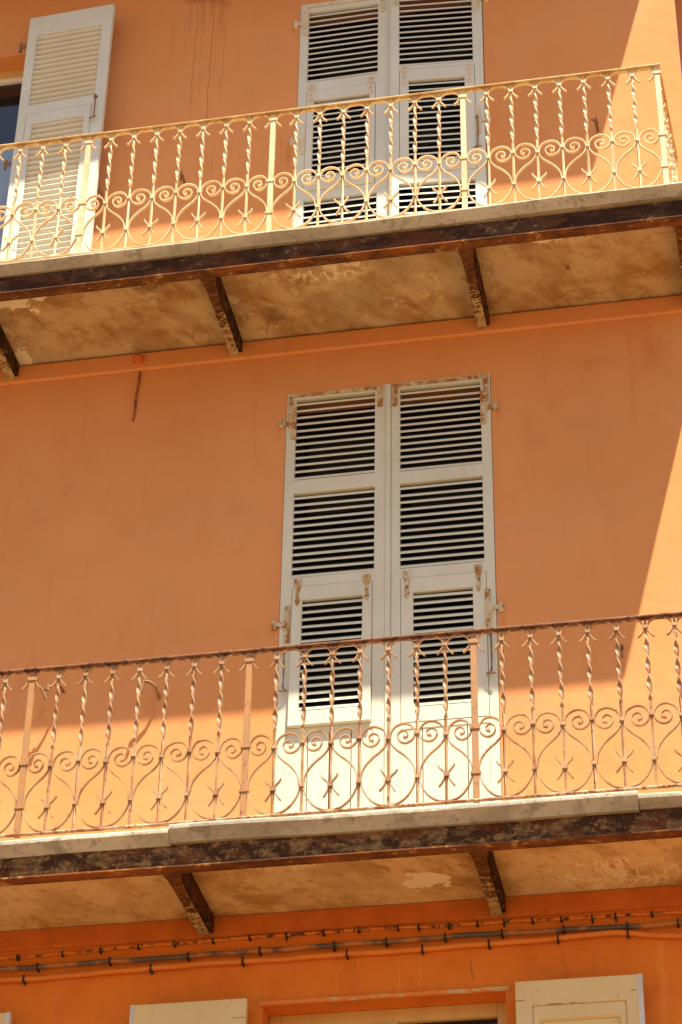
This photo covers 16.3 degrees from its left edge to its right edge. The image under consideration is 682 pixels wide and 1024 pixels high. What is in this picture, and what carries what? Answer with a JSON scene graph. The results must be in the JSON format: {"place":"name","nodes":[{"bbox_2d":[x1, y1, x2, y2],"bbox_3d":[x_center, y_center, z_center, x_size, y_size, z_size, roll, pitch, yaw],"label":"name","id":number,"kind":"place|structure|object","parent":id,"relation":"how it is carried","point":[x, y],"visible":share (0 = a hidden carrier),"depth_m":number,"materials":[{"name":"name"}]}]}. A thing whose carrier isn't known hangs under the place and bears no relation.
{"place":"outdoors","nodes":[
{"label":"outdoors","id":0,"kind":"place"},
{"label":"ground","id":1,"kind":"structure","parent":0,"visible":0},
{"bbox_2d":[0,0,681,1023],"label":"apartment building","id":2,"kind":"structure","parent":1,"relation":"on","point":[154,528],"depth_m":14.22,"materials":[{"name":"orange paint"}]},
{"bbox_2d":[0,1012,11,1023],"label":"shutter","id":3,"kind":"object","parent":2,"relation":"attached to","point":[6,1018],"visible":1,"depth_m":12.52,"materials":[{"name":"paint"}]},
{"bbox_2d":[0,69,23,251],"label":"window frame","id":4,"kind":"structure","parent":2,"relation":"in","point":[10,81],"depth_m":16.91,"materials":[{"name":"white paint"}]},
{"bbox_2d":[40,684,64,699],"bbox_3d":[-1.654,1.045,13.694,0.173,0.124,0.063,28,-43,-32],"label":"shutter holdback","id":5,"kind":"object","parent":2,"relation":"attached to","point":[47,688],"visible":0.76,"depth_m":13.66,"materials":[{"name":"metal"}]},
{"bbox_2d":[0,4,114,259],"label":"shutter","id":6,"kind":"object","parent":2,"relation":"attached to","point":[65,76],"visible":0.77,"depth_m":16.33,"materials":[{"name":"grey paint"}]},
{"bbox_2d":[97,187,104,200],"bbox_3d":[-1.620,-2.118,15.957,0.048,0.078,0.101,-5,-36,9],"label":"shutter holdback","id":7,"kind":"object","parent":2,"relation":"attached to","point":[100,192],"visible":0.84,"depth_m":15.93,"materials":[{"name":"metal"}]},
{"bbox_2d":[132,371,140,421],"bbox_3d":[-1.285,-0.729,14.949,0.032,0.390,0.018,-5,-36,9],"label":"wire stub","id":8,"kind":"object","parent":2,"relation":"attached to","point":[136,395],"visible":1,"depth_m":14.94,"materials":[{"name":"metal"}]},
{"bbox_2d":[133,354,143,364],"bbox_3d":[-1.284,-0.971,15.079,0.068,0.071,0.057,-5,-36,9],"label":"junction boss","id":9,"kind":"object","parent":2,"relation":"attached to","point":[138,359],"visible":1,"depth_m":15.06,"materials":[{"name":"orange paint"}]},
{"bbox_2d":[141,680,160,699],"bbox_3d":[-1.079,1.023,13.589,0.156,0.106,0.059,27,-43,-32],"label":"shutter holdback","id":10,"kind":"object","parent":2,"relation":"attached to","point":[149,682],"visible":0.82,"depth_m":13.58,"materials":[{"name":"metal"}]},
{"bbox_2d":[179,171,185,183],"bbox_3d":[-1.068,-2.220,15.902,0.048,0.078,0.101,-5,-36,9],"label":"shutter holdback","id":11,"kind":"object","parent":2,"relation":"attached to","point":[182,176],"visible":0.81,"depth_m":15.88,"materials":[{"name":"metal"}]},
{"bbox_2d":[129,998,247,1023],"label":"shutter","id":12,"kind":"object","parent":2,"relation":"attached to","point":[230,1011],"visible":1,"depth_m":12.34,"materials":[{"name":"paint"}]},
{"bbox_2d":[271,384,391,816],"bbox_3d":[-0.058,0.628,13.711,0.697,3.383,0.077,-5,-36,9],"label":"shutter","id":13,"kind":"object","parent":2,"relation":"attached to","point":[371,587],"visible":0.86,"depth_m":13.77,"materials":[{"name":"beige paint"}]},
{"bbox_2d":[289,0,390,226],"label":"shutter","id":14,"kind":"object","parent":2,"relation":"attached to","point":[369,85],"visible":0.66,"depth_m":16.12,"materials":[{"name":"grey paint"}]},
{"bbox_2d":[0,182,681,379],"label":"balcony","id":15,"kind":"structure","parent":2,"relation":"attached to","point":[482,264],"depth_m":14.50,"materials":[{"name":"concrete"}]},
{"bbox_2d":[0,63,677,263],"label":"railing","id":16,"kind":"object","parent":15,"relation":"on","point":[669,158],"visible":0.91,"depth_m":14.62,"materials":[{"name":"beige metal"}]},
{"bbox_2d":[0,791,681,936],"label":"balcony","id":17,"kind":"structure","parent":2,"relation":"attached to","point":[200,875],"depth_m":12.14,"materials":[{"name":"concrete"}]},
{"bbox_2d":[0,611,681,837],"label":"railing","id":18,"kind":"object","parent":17,"relation":"on","point":[245,747],"visible":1,"depth_m":12.31,"materials":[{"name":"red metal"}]},
{"bbox_2d":[0,928,681,984],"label":"cable","id":19,"kind":"object","parent":2,"relation":"attached to","point":[243,961],"visible":1,"depth_m":12.46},
{"bbox_2d":[0,918,681,972],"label":"cable","id":20,"kind":"object","parent":2,"relation":"attached to","point":[188,956],"visible":1,"depth_m":12.49,"materials":[{"name":"black rubber"}]},
{"bbox_2d":[0,911,681,960],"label":"cable","id":21,"kind":"object","parent":2,"relation":"attached to","point":[286,935],"visible":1,"depth_m":12.55,"materials":[{"name":"black rubber"}]},
{"bbox_2d":[269,1002,505,1023],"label":"window","id":22,"kind":"structure","parent":2,"relation":"in","point":[482,1013],"depth_m":12.41,"materials":[{"name":"beige wood"}]},
{"bbox_2d":[293,396,483,812],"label":"shutter slats","id":23,"kind":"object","parent":2,"relation":"in","point":[372,420],"depth_m":14.30,"materials":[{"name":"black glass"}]},
{"bbox_2d":[304,5,487,225],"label":"shutter slats","id":24,"kind":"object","parent":2,"relation":"in","point":[454,142],"depth_m":16.35,"materials":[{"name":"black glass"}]},
{"bbox_2d":[390,0,491,215],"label":"shutter","id":25,"kind":"object","parent":2,"relation":"attached to","point":[402,76],"visible":0.69,"depth_m":15.96,"materials":[{"name":"grey paint"}]},
{"bbox_2d":[390,373,503,809],"bbox_3d":[0.607,0.562,13.604,0.654,3.387,0.077,-5,-36,9],"label":"shutter","id":26,"kind":"object","parent":2,"relation":"attached to","point":[408,583],"visible":0.75,"depth_m":13.66,"materials":[{"name":"beige paint"}]},
{"bbox_2d":[515,974,644,1023],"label":"shutter","id":27,"kind":"object","parent":2,"relation":"attached to","point":[618,999],"visible":1,"depth_m":11.98,"materials":[{"name":"paint"}]},
{"bbox_2d":[591,117,598,131],"bbox_3d":[1.654,-2.510,15.482,0.048,0.078,0.101,-5,-36,9],"label":"shutter holdback","id":28,"kind":"object","parent":2,"relation":"attached to","point":[596,124],"visible":1,"depth_m":15.46,"materials":[{"name":"metal"}]},
{"bbox_2d":[620,645,623,657],"bbox_3d":[1.562,0.779,13.223,0.022,0.077,0.032,-5,-36,9],"label":"shutter holdback","id":29,"kind":"object","parent":2,"relation":"attached to","point":[621,649],"visible":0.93,"depth_m":13.22,"materials":[{"name":"metal"}]}
]}

